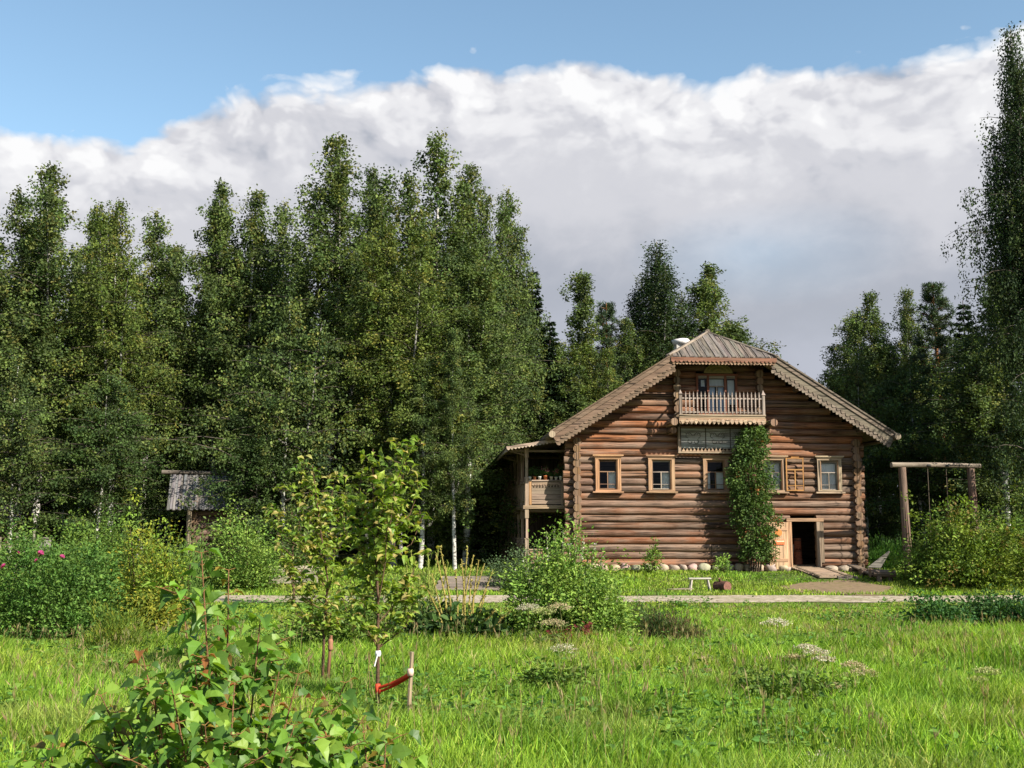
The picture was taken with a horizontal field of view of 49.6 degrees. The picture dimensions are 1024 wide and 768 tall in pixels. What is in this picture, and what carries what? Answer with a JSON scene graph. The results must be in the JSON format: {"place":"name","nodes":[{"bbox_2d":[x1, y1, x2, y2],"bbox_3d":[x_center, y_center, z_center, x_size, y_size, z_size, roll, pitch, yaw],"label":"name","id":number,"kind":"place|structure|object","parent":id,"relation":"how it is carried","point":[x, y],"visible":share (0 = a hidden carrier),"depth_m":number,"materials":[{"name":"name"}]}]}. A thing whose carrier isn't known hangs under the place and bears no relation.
{"place":"outdoors","nodes":[
{"label":"outdoors","id":0,"kind":"place"},
{"bbox_2d":[0,0,1023,514],"label":"sky","id":1,"kind":"structure","parent":0,"point":[820,154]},
{"bbox_2d":[0,550,1023,767],"bbox_3d":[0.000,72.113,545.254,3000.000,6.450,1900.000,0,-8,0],"label":"ground","id":2,"kind":"structure","parent":0,"point":[342,556],"depth_m":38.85,"materials":[{"name":"green plant"}]},
{"bbox_2d":[0,501,33,562],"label":"log shed","id":3,"kind":"structure","parent":2,"relation":"on","point":[19,514],"depth_m":47.62,"materials":[{"name":"wood"}]},
{"bbox_2d":[0,270,40,540],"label":"birch tree","id":4,"kind":"object","parent":2,"relation":"on","point":[8,297],"visible":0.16,"depth_m":50.02,"materials":[{"name":"green plant"}]},
{"bbox_2d":[0,503,62,609],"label":"rose bush","id":5,"kind":"object","parent":2,"relation":"on","point":[5,539],"visible":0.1,"depth_m":24.81,"materials":[{"name":"green plant"}]},
{"bbox_2d":[7,726,90,767],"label":"viburnum shoot","id":6,"kind":"object","parent":2,"relation":"on","point":[45,754],"visible":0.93,"depth_m":5.38,"materials":[{"name":"green plant"}]},
{"bbox_2d":[48,245,85,544],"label":"birch tree","id":7,"kind":"object","parent":2,"relation":"on","point":[78,262],"visible":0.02,"depth_m":63.25,"materials":[{"name":"green plant"}]},
{"bbox_2d":[0,517,134,641],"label":"rose bush","id":8,"kind":"object","parent":2,"relation":"on","point":[23,608],"visible":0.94,"depth_m":18.87,"materials":[{"name":"green plant"}]},
{"bbox_2d":[0,356,134,559],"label":"leafy tree","id":9,"kind":"object","parent":2,"relation":"on","point":[19,452],"visible":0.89,"depth_m":45.32,"materials":[{"name":"green plant"}]},
{"bbox_2d":[20,204,119,547],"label":"birch tree","id":10,"kind":"object","parent":2,"relation":"on","point":[89,219],"visible":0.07,"depth_m":57.29,"materials":[{"name":"green plant"}]},
{"bbox_2d":[0,503,157,604],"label":"currant bush","id":11,"kind":"object","parent":2,"relation":"on","point":[79,533],"visible":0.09,"depth_m":28.70,"materials":[{"name":"green plant"}]},
{"bbox_2d":[0,160,166,547],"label":"birch tree","id":12,"kind":"object","parent":2,"relation":"on","point":[30,282],"visible":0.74,"depth_m":50.32,"materials":[{"name":"green plant"}]},
{"bbox_2d":[4,367,185,553],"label":"leafy tree","id":13,"kind":"object","parent":2,"relation":"on","point":[113,444],"visible":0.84,"depth_m":45.72,"materials":[{"name":"green plant"}]},
{"bbox_2d":[34,504,165,623],"bbox_3d":[-8.524,3.830,23.311,3.441,2.573,2.907,0,-8,0],"label":"rose bush","id":14,"kind":"object","parent":2,"relation":"on","point":[113,535],"visible":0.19,"depth_m":23.03,"materials":[{"name":"green plant"}]},
{"bbox_2d":[62,594,165,652],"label":"yellow shrub","id":15,"kind":"object","parent":2,"relation":"on","point":[110,631],"visible":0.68,"depth_m":16.56,"materials":[{"name":"green plant"}]},
{"bbox_2d":[36,197,212,536],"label":"birch tree","id":16,"kind":"object","parent":2,"relation":"on","point":[116,334],"visible":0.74,"depth_m":49.73,"materials":[{"name":"green plant"}]},
{"bbox_2d":[42,206,218,559],"bbox_3d":[-17.971,0.043,53.896,9.606,17.447,8.128,3,-8,-22],"label":"birch tree","id":17,"kind":"object","parent":2,"relation":"on","point":[154,300],"visible":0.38,"depth_m":53.06,"materials":[{"name":"green plant"}]},
{"bbox_2d":[102,488,179,618],"bbox_3d":[-7.465,3.523,22.302,1.478,2.886,1.479,0,-8,0],"label":"goldenrod","id":18,"kind":"object","parent":2,"relation":"on","point":[133,585],"visible":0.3,"depth_m":22.16,"materials":[{"name":"green plant"}]},
{"bbox_2d":[103,578,187,636],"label":"ornamental plant","id":19,"kind":"object","parent":2,"relation":"on","point":[160,615],"visible":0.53,"depth_m":19.31,"materials":[{"name":"green plant"}]},
{"bbox_2d":[127,522,206,632],"bbox_3d":[-6.618,3.722,21.172,1.385,2.185,1.187,-3,-8,18],"label":"goldenrod","id":20,"kind":"object","parent":2,"relation":"on","point":[168,571],"visible":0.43,"depth_m":21.13,"materials":[{"name":"green plant"}]},
{"bbox_2d":[140,241,212,552],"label":"birch tree","id":21,"kind":"object","parent":2,"relation":"on","point":[189,279],"visible":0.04,"depth_m":58.65,"materials":[{"name":"green plant"}]},
{"bbox_2d":[159,526,222,631],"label":"asparagus plant","id":22,"kind":"object","parent":2,"relation":"on","point":[188,584],"visible":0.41,"depth_m":21.63,"materials":[{"name":"green plant"}]},
{"bbox_2d":[162,470,253,563],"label":"log shed","id":23,"kind":"structure","parent":2,"relation":"on","point":[181,483],"depth_m":44.04,"materials":[{"name":"grey wood"}]},
{"bbox_2d":[115,177,323,554],"bbox_3d":[-14.178,-0.872,52.762,9.535,19.014,10.062,-1,-8,7],"label":"birch tree","id":24,"kind":"object","parent":2,"relation":"on","point":[220,221],"visible":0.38,"depth_m":52.83,"materials":[{"name":"green plant"}]},
{"bbox_2d":[64,544,383,767],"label":"viburnum bush","id":25,"kind":"object","parent":2,"relation":"on","point":[209,725],"visible":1,"depth_m":5.51,"materials":[{"name":"green plant"}]},
{"bbox_2d":[144,184,354,545],"bbox_3d":[-12.627,-0.543,52.684,10.083,18.332,9.235,7,-11,-44],"label":"birch tree","id":26,"kind":"object","parent":2,"relation":"on","point":[255,236],"visible":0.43,"depth_m":52.54,"materials":[{"name":"green plant"}]},
{"bbox_2d":[198,493,306,591],"bbox_3d":[-8.564,5.216,36.447,3.412,3.221,2.924,-6,-10,38],"label":"lilac bush","id":27,"kind":"object","parent":2,"relation":"on","point":[249,575],"visible":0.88,"depth_m":36.06,"materials":[{"name":"green plant"}]},
{"bbox_2d":[171,406,341,567],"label":"leafy tree","id":28,"kind":"object","parent":2,"relation":"on","point":[253,487],"visible":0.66,"depth_m":43.26,"materials":[{"name":"green plant"}]},
{"bbox_2d":[129,294,387,562],"bbox_3d":[-8.851,1.949,44.521,8.294,11.569,10.617,-4,-8,25],"label":"leafy tree","id":29,"kind":"object","parent":2,"relation":"on","point":[271,402],"visible":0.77,"depth_m":44.03,"materials":[{"name":"green plant"}]},
{"bbox_2d":[244,197,322,549],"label":"birch tree","id":30,"kind":"object","parent":2,"relation":"on","point":[283,210],"visible":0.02,"depth_m":57.30,"materials":[{"name":"green plant"}]},
{"bbox_2d":[275,502,314,603],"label":"apple sapling","id":31,"kind":"object","parent":2,"relation":"on","point":[292,521],"visible":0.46,"depth_m":30.69,"materials":[{"name":"green plant"}]},
{"bbox_2d":[257,454,366,680],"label":"apple sapling","id":32,"kind":"object","parent":2,"relation":"on","point":[329,623],"visible":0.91,"depth_m":13.62,"materials":[{"name":"green plant"}]},
{"bbox_2d":[195,132,436,561],"bbox_3d":[-7.948,-1.786,50.584,10.271,20.334,11.214,-5,-9,30],"label":"birch tree","id":33,"kind":"object","parent":2,"relation":"on","point":[334,265],"visible":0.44,"depth_m":49.96,"materials":[{"name":"green plant"}]},
{"bbox_2d":[268,578,393,648],"bbox_3d":[-2.751,3.652,17.295,2.094,1.230,1.856,0,-8,0],"label":"weed clump","id":34,"kind":"object","parent":2,"relation":"on","point":[345,631],"visible":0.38,"depth_m":17.01,"materials":[{"name":"green plant"}]},
{"bbox_2d":[300,163,444,553],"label":"birch tree","id":35,"kind":"object","parent":2,"relation":"on","point":[371,176],"visible":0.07,"depth_m":56.91,"materials":[{"name":"green plant"}]},
{"bbox_2d":[314,435,441,705],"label":"apple sapling","id":36,"kind":"object","parent":2,"relation":"on","point":[379,554],"visible":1,"depth_m":11.39,"materials":[{"name":"green plant"}]},
{"bbox_2d":[343,714,427,767],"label":"viburnum shoot","id":37,"kind":"object","parent":2,"relation":"on","point":[396,750],"visible":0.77,"depth_m":6.23,"materials":[{"name":"green plant"}]},
{"bbox_2d":[293,220,496,565],"bbox_3d":[-5.013,0.485,46.916,8.783,14.786,8.273,-2,-8,16],"label":"birch tree","id":38,"kind":"object","parent":2,"relation":"on","point":[391,368],"visible":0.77,"depth_m":45.66,"materials":[{"name":"green plant"}]},
{"bbox_2d":[344,577,460,636],"bbox_3d":[-1.925,3.857,18.629,2.013,1.199,1.921,6,-9,-36],"label":"weed clump","id":39,"kind":"object","parent":2,"relation":"on","point":[408,610],"visible":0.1,"depth_m":18.51,"materials":[{"name":"green plant"}]},
{"bbox_2d":[407,652,413,712],"bbox_3d":[-1.003,3.043,10.891,0.075,0.808,0.048,0,-8,0],"label":"wooden stake","id":40,"kind":"object","parent":2,"relation":"on","point":[410,684],"visible":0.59,"depth_m":10.89,"materials":[{"name":"beige wood"}]},
{"bbox_2d":[375,668,413,693],"bbox_3d":[-1.173,2.958,11.034,0.528,0.284,0.066,-6,-10,40],"label":"red ribbon","id":41,"kind":"object","parent":40,"relation":"attached to","point":[394,683],"visible":0.93,"depth_m":11.02,"materials":[{"name":"fabric"}]},
{"bbox_2d":[318,127,514,559],"bbox_3d":[-4.382,-1.986,52.632,9.504,21.264,11.232,-1,-8,8],"label":"birch tree","id":42,"kind":"object","parent":2,"relation":"on","point":[456,238],"visible":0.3,"depth_m":52.98,"materials":[{"name":"green plant"}]},
{"bbox_2d":[364,356,470,568],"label":"birch tree","id":43,"kind":"object","parent":2,"relation":"on","point":[423,391],"visible":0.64,"depth_m":44.26,"materials":[{"name":"green plant"}]},
{"bbox_2d":[403,548,448,610],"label":"loosestrife plant","id":44,"kind":"object","parent":2,"relation":"on","point":[429,585],"visible":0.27,"depth_m":20.00,"materials":[{"name":"green plant"}]},
{"bbox_2d":[414,327,496,569],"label":"birch tree","id":45,"kind":"object","parent":2,"relation":"on","point":[453,445],"visible":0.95,"depth_m":43.72,"materials":[{"name":"green plant"}]},
{"bbox_2d":[388,546,522,642],"bbox_3d":[-1.000,3.607,18.263,2.682,1.893,1.748,0,-8,0],"label":"mullein plant","id":46,"kind":"object","parent":2,"relation":"on","point":[479,621],"visible":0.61,"depth_m":18.07,"materials":[{"name":"green plant"}]},
{"bbox_2d":[363,243,563,566],"bbox_3d":[-1.248,0.838,46.953,9.676,14.046,9.168,-6,-10,38],"label":"birch tree","id":47,"kind":"object","parent":2,"relation":"on","point":[472,357],"visible":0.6,"depth_m":46.86,"materials":[{"name":"green plant"}]},
{"bbox_2d":[436,576,500,589],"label":"boardwalk","id":48,"kind":"structure","parent":2,"relation":"on","point":[452,581],"depth_m":37.45,"materials":[{"name":"grey wood"}]},
{"bbox_2d":[426,161,548,558],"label":"birch tree","id":49,"kind":"object","parent":2,"relation":"on","point":[501,237],"visible":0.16,"depth_m":55.88,"materials":[{"name":"green plant"}]},
{"bbox_2d":[435,376,553,556],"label":"leafy tree","id":50,"kind":"object","parent":2,"relation":"on","point":[495,528],"visible":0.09,"depth_m":59.23,"materials":[{"name":"green plant"}]},
{"bbox_2d":[0,592,1023,767],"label":"meadow weeds","id":51,"kind":"object","parent":2,"relation":"on","point":[756,738],"visible":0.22,"depth_m":11.51,"materials":[{"name":"green plant"}]},
{"bbox_2d":[480,542,546,588],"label":"sage bush","id":52,"kind":"object","parent":2,"relation":"on","point":[500,572],"visible":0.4,"depth_m":36.59,"materials":[{"name":"green plant"}]},
{"bbox_2d":[486,266,553,554],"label":"spruce tree","id":53,"kind":"object","parent":2,"relation":"on","point":[538,299],"visible":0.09,"depth_m":61.75,"materials":[{"name":"green plant"}]},
{"bbox_2d":[472,185,574,537],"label":"birch tree","id":54,"kind":"object","parent":2,"relation":"on","point":[525,316],"visible":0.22,"depth_m":60.15,"materials":[{"name":"green plant"}]},
{"bbox_2d":[506,339,596,444],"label":"birch tree","id":55,"kind":"object","parent":2,"relation":"on","point":[576,393],"visible":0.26,"depth_m":60.27,"materials":[{"name":"green plant"}]},
{"bbox_2d":[528,317,574,436],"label":"spruce tree","id":56,"kind":"object","parent":2,"relation":"on","point":[550,388],"visible":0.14,"depth_m":60.76,"materials":[{"name":"green plant"}]},
{"bbox_2d":[503,652,610,691],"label":"weed clump","id":57,"kind":"object","parent":2,"relation":"on","point":[531,674],"visible":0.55,"depth_m":12.47,"materials":[{"name":"green plant"}]},
{"bbox_2d":[490,503,635,637],"bbox_3d":[0.838,3.220,18.575,2.403,2.452,2.432,0,-8,0],"label":"mallow bush","id":58,"kind":"object","parent":2,"relation":"on","point":[541,596],"visible":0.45,"depth_m":18.27,"materials":[{"name":"green plant"}]},
{"bbox_2d":[546,621,598,642],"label":"clump","id":59,"kind":"object","parent":2,"relation":"on","point":[587,626],"visible":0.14,"depth_m":16.90,"materials":[{"name":"green plant"}]},
{"bbox_2d":[524,268,629,431],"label":"birch tree","id":60,"kind":"object","parent":2,"relation":"on","point":[581,297],"visible":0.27,"depth_m":62.55,"materials":[{"name":"green plant"}]},
{"bbox_2d":[562,340,624,422],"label":"birch tree","id":61,"kind":"object","parent":2,"relation":"on","point":[588,358],"visible":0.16,"depth_m":60.75,"materials":[{"name":"green plant"}]},
{"bbox_2d":[550,565,645,637],"bbox_3d":[1.409,3.602,17.671,1.632,1.438,1.538,0,-8,0],"label":"mallow bush","id":62,"kind":"object","parent":2,"relation":"on","point":[600,618],"visible":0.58,"depth_m":17.54,"materials":[{"name":"green plant"}]},
{"bbox_2d":[590,301,633,396],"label":"pine tree","id":63,"kind":"object","parent":2,"relation":"on","point":[605,316],"visible":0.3,"depth_m":64.53,"materials":[{"name":"green plant"}]},
{"bbox_2d":[592,314,654,403],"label":"birch tree","id":64,"kind":"object","parent":2,"relation":"on","point":[628,367],"visible":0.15,"depth_m":64.61,"materials":[{"name":"green plant"}]},
{"bbox_2d":[618,328,672,371],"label":"birch tree","id":65,"kind":"object","parent":2,"relation":"on","point":[647,336],"visible":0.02,"depth_m":65.62,"materials":[{"name":"green plant"}]},
{"bbox_2d":[641,537,664,572],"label":"tall weed","id":66,"kind":"object","parent":2,"relation":"on","point":[650,558],"visible":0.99,"depth_m":40.49,"materials":[{"name":"green plant"}]},
{"bbox_2d":[617,597,700,638],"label":"tansy clump","id":67,"kind":"object","parent":2,"relation":"on","point":[655,621],"visible":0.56,"depth_m":18.71,"materials":[{"name":"green plant"}]},
{"bbox_2d":[607,238,726,382],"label":"birch tree","id":68,"kind":"object","parent":2,"relation":"on","point":[657,305],"visible":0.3,"depth_m":65.93,"materials":[{"name":"green plant"}]},
{"bbox_2d":[652,609,715,639],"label":"tansy clump","id":69,"kind":"object","parent":2,"relation":"on","point":[683,621],"visible":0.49,"depth_m":18.50,"materials":[{"name":"green plant"}]},
{"bbox_2d":[489,329,900,571],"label":"log house","id":70,"kind":"structure","parent":2,"relation":"on","point":[645,455],"depth_m":42.15,"materials":[{"name":"brown wood"}]},
{"bbox_2d":[592,454,623,492],"bbox_3d":[3.608,3.396,41.889,1.180,1.445,0.390,1,-8,-4],"label":"window","id":71,"kind":"structure","parent":70,"relation":"in","point":[613,477],"depth_m":41.83,"materials":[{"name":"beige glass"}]},
{"bbox_2d":[645,455,677,492],"bbox_3d":[5.648,3.418,42.048,1.210,1.445,0.390,1,-8,-4],"label":"window","id":72,"kind":"structure","parent":70,"relation":"in","point":[667,477],"depth_m":41.99,"materials":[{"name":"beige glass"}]},
{"bbox_2d":[700,455,730,492],"bbox_3d":[7.736,3.440,42.211,1.180,1.445,0.390,1,-8,-4],"label":"window","id":73,"kind":"structure","parent":70,"relation":"in","point":[721,486],"depth_m":42.16,"materials":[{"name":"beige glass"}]},
{"bbox_2d":[695,374,737,414],"bbox_3d":[7.859,0.470,42.615,1.690,1.720,0.170,1,-8,-4],"label":"window","id":74,"kind":"structure","parent":70,"relation":"in","point":[712,381],"depth_m":42.65,"materials":[{"name":"brown glass"}]},
{"bbox_2d":[768,522,788,568],"bbox_3d":[10.068,6.092,41.806,0.779,1.760,0.090,2,-8,-13],"label":"door","id":75,"kind":"structure","parent":70,"relation":"in","point":[782,542],"depth_m":41.82,"materials":[{"name":"brown wood"}]},
{"bbox_2d":[759,455,804,493],"bbox_3d":[10.227,3.463,42.382,1.771,1.445,0.438,1,-8,-4],"label":"window","id":76,"kind":"structure","parent":70,"relation":"in","point":[780,469],"depth_m":42.33,"materials":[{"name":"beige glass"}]},
{"bbox_2d":[793,538,802,564],"bbox_3d":[11.101,6.505,43.154,0.380,1.020,0.380,0,-8,0],"label":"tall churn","id":77,"kind":"object","parent":70,"relation":"on","point":[797,557],"visible":0.97,"depth_m":43.02,"materials":[{"name":"brown wood"}]},
{"bbox_2d":[814,456,845,493],"bbox_3d":[12.147,3.486,42.555,1.150,1.445,0.390,1,-8,-4],"label":"window","id":78,"kind":"structure","parent":70,"relation":"in","point":[829,476],"depth_m":42.53,"materials":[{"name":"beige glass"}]},
{"bbox_2d":[666,260,798,364],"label":"birch tree","id":79,"kind":"object","parent":2,"relation":"on","point":[707,295],"visible":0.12,"depth_m":67.17,"materials":[{"name":"green plant"}]},
{"bbox_2d":[723,421,784,571],"bbox_3d":[9.016,4.241,41.399,2.310,5.715,1.535,0,-8,0],"label":"climbing shrub","id":80,"kind":"object","parent":2,"relation":"on","point":[749,504],"visible":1,"depth_m":41.24,"materials":[{"name":"green plant"}]},
{"bbox_2d":[728,658,871,704],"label":"weed clump","id":81,"kind":"object","parent":2,"relation":"on","point":[769,683],"visible":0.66,"depth_m":11.96,"materials":[{"name":"green plant"}]},
{"bbox_2d":[791,567,857,578],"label":"wooden ramp","id":82,"kind":"structure","parent":2,"relation":"on","point":[822,572],"depth_m":40.30,"materials":[{"name":"wood"}]},
{"bbox_2d":[817,315,912,546],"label":"birch tree","id":83,"kind":"object","parent":2,"relation":"on","point":[835,360],"visible":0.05,"depth_m":58.74,"materials":[{"name":"green plant"}]},
{"bbox_2d":[847,564,886,578],"bbox_3d":[12.695,6.708,39.765,0.460,0.434,2.594,1,-8,-6],"label":"corner bench","id":84,"kind":"object","parent":2,"relation":"on","point":[863,571],"visible":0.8,"depth_m":39.72,"materials":[{"name":"wood"}]},
{"bbox_2d":[816,289,950,552],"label":"birch tree","id":85,"kind":"object","parent":2,"relation":"on","point":[887,364],"visible":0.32,"depth_m":56.25,"materials":[{"name":"green plant"}]},
{"bbox_2d":[867,531,915,569],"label":"fern clump","id":86,"kind":"object","parent":2,"relation":"on","point":[875,554],"visible":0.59,"depth_m":42.74,"materials":[{"name":"green plant"}]},
{"bbox_2d":[828,343,959,558],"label":"leafy tree","id":87,"kind":"object","parent":2,"relation":"on","point":[858,376],"visible":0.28,"depth_m":53.89,"materials":[{"name":"green plant"}]},
{"bbox_2d":[861,285,949,544],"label":"birch tree","id":88,"kind":"object","parent":2,"relation":"on","point":[907,328],"visible":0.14,"depth_m":60.92,"materials":[{"name":"green plant"}]},
{"bbox_2d":[884,527,950,584],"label":"jasmine bush","id":89,"kind":"object","parent":2,"relation":"on","point":[912,558],"visible":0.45,"depth_m":38.05,"materials":[{"name":"green plant"}]},
{"bbox_2d":[862,362,997,556],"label":"leafy tree","id":90,"kind":"object","parent":2,"relation":"on","point":[894,421],"visible":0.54,"depth_m":51.67,"materials":[{"name":"green plant"}]},
{"bbox_2d":[898,280,965,554],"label":"pine tree","id":91,"kind":"object","parent":2,"relation":"on","point":[941,341],"visible":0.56,"depth_m":54.51,"materials":[{"name":"green plant"}]},
{"bbox_2d":[890,462,980,575],"bbox_3d":[15.464,4.999,40.198,3.569,4.304,0.400,2,-8,-12],"label":"swing frame","id":92,"kind":"object","parent":2,"relation":"on","point":[902,467],"visible":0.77,"depth_m":40.18,"materials":[{"name":"wood"}]},
{"bbox_2d":[897,585,977,626],"bbox_3d":[8.093,4.306,21.037,1.548,0.978,1.488,0,-8,0],"label":"nettle patch","id":93,"kind":"object","parent":2,"relation":"on","point":[952,612],"visible":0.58,"depth_m":20.90,"materials":[{"name":"green plant"}]},
{"bbox_2d":[865,272,1023,545],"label":"birch tree","id":94,"kind":"object","parent":2,"relation":"on","point":[978,410],"visible":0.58,"depth_m":47.18,"materials":[{"name":"green plant"}]},
{"bbox_2d":[865,400,1023,546],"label":"leafy tree","id":95,"kind":"object","parent":2,"relation":"on","point":[935,481],"visible":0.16,"depth_m":50.42,"materials":[{"name":"green plant"}]},
{"bbox_2d":[886,489,1023,589],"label":"jasmine bush","id":96,"kind":"object","parent":2,"relation":"on","point":[973,561],"visible":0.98,"depth_m":36.68,"materials":[{"name":"green plant"}]},
{"bbox_2d":[925,300,1017,549],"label":"spruce tree","id":97,"kind":"object","parent":2,"relation":"on","point":[960,314],"visible":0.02,"depth_m":57.70,"materials":[{"name":"green plant"}]},
{"bbox_2d":[935,217,1023,510],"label":"birch tree","id":98,"kind":"object","parent":2,"relation":"on","point":[992,506],"visible":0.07,"depth_m":46.75,"materials":[{"name":"green plant"}]},
{"bbox_2d":[940,20,1023,543],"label":"birch tree","id":99,"kind":"object","parent":2,"relation":"on","point":[1008,240],"visible":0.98,"depth_m":40.88,"materials":[{"name":"green plant"}]},
{"bbox_2d":[940,584,1023,627],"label":"nettle patch","id":100,"kind":"object","parent":2,"relation":"on","point":[1004,607],"visible":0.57,"depth_m":21.42,"materials":[{"name":"green plant"}]},
{"bbox_2d":[971,471,1023,586],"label":"jasmine bush","id":101,"kind":"object","parent":2,"relation":"on","point":[1021,524],"visible":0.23,"depth_m":38.24,"materials":[{"name":"green plant"}]},
{"bbox_2d":[200,595,1022,602],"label":"path","id":102,"kind":"structure","parent":0,"point":[758,598],"depth_m":32.98,"materials":[{"name":"grey wood"}]},
{"bbox_2d":[778,580,905,595],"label":"trodden ground","id":103,"kind":"structure","parent":0,"point":[846,586],"depth_m":36.76,"materials":[{"name":"brown soil"}]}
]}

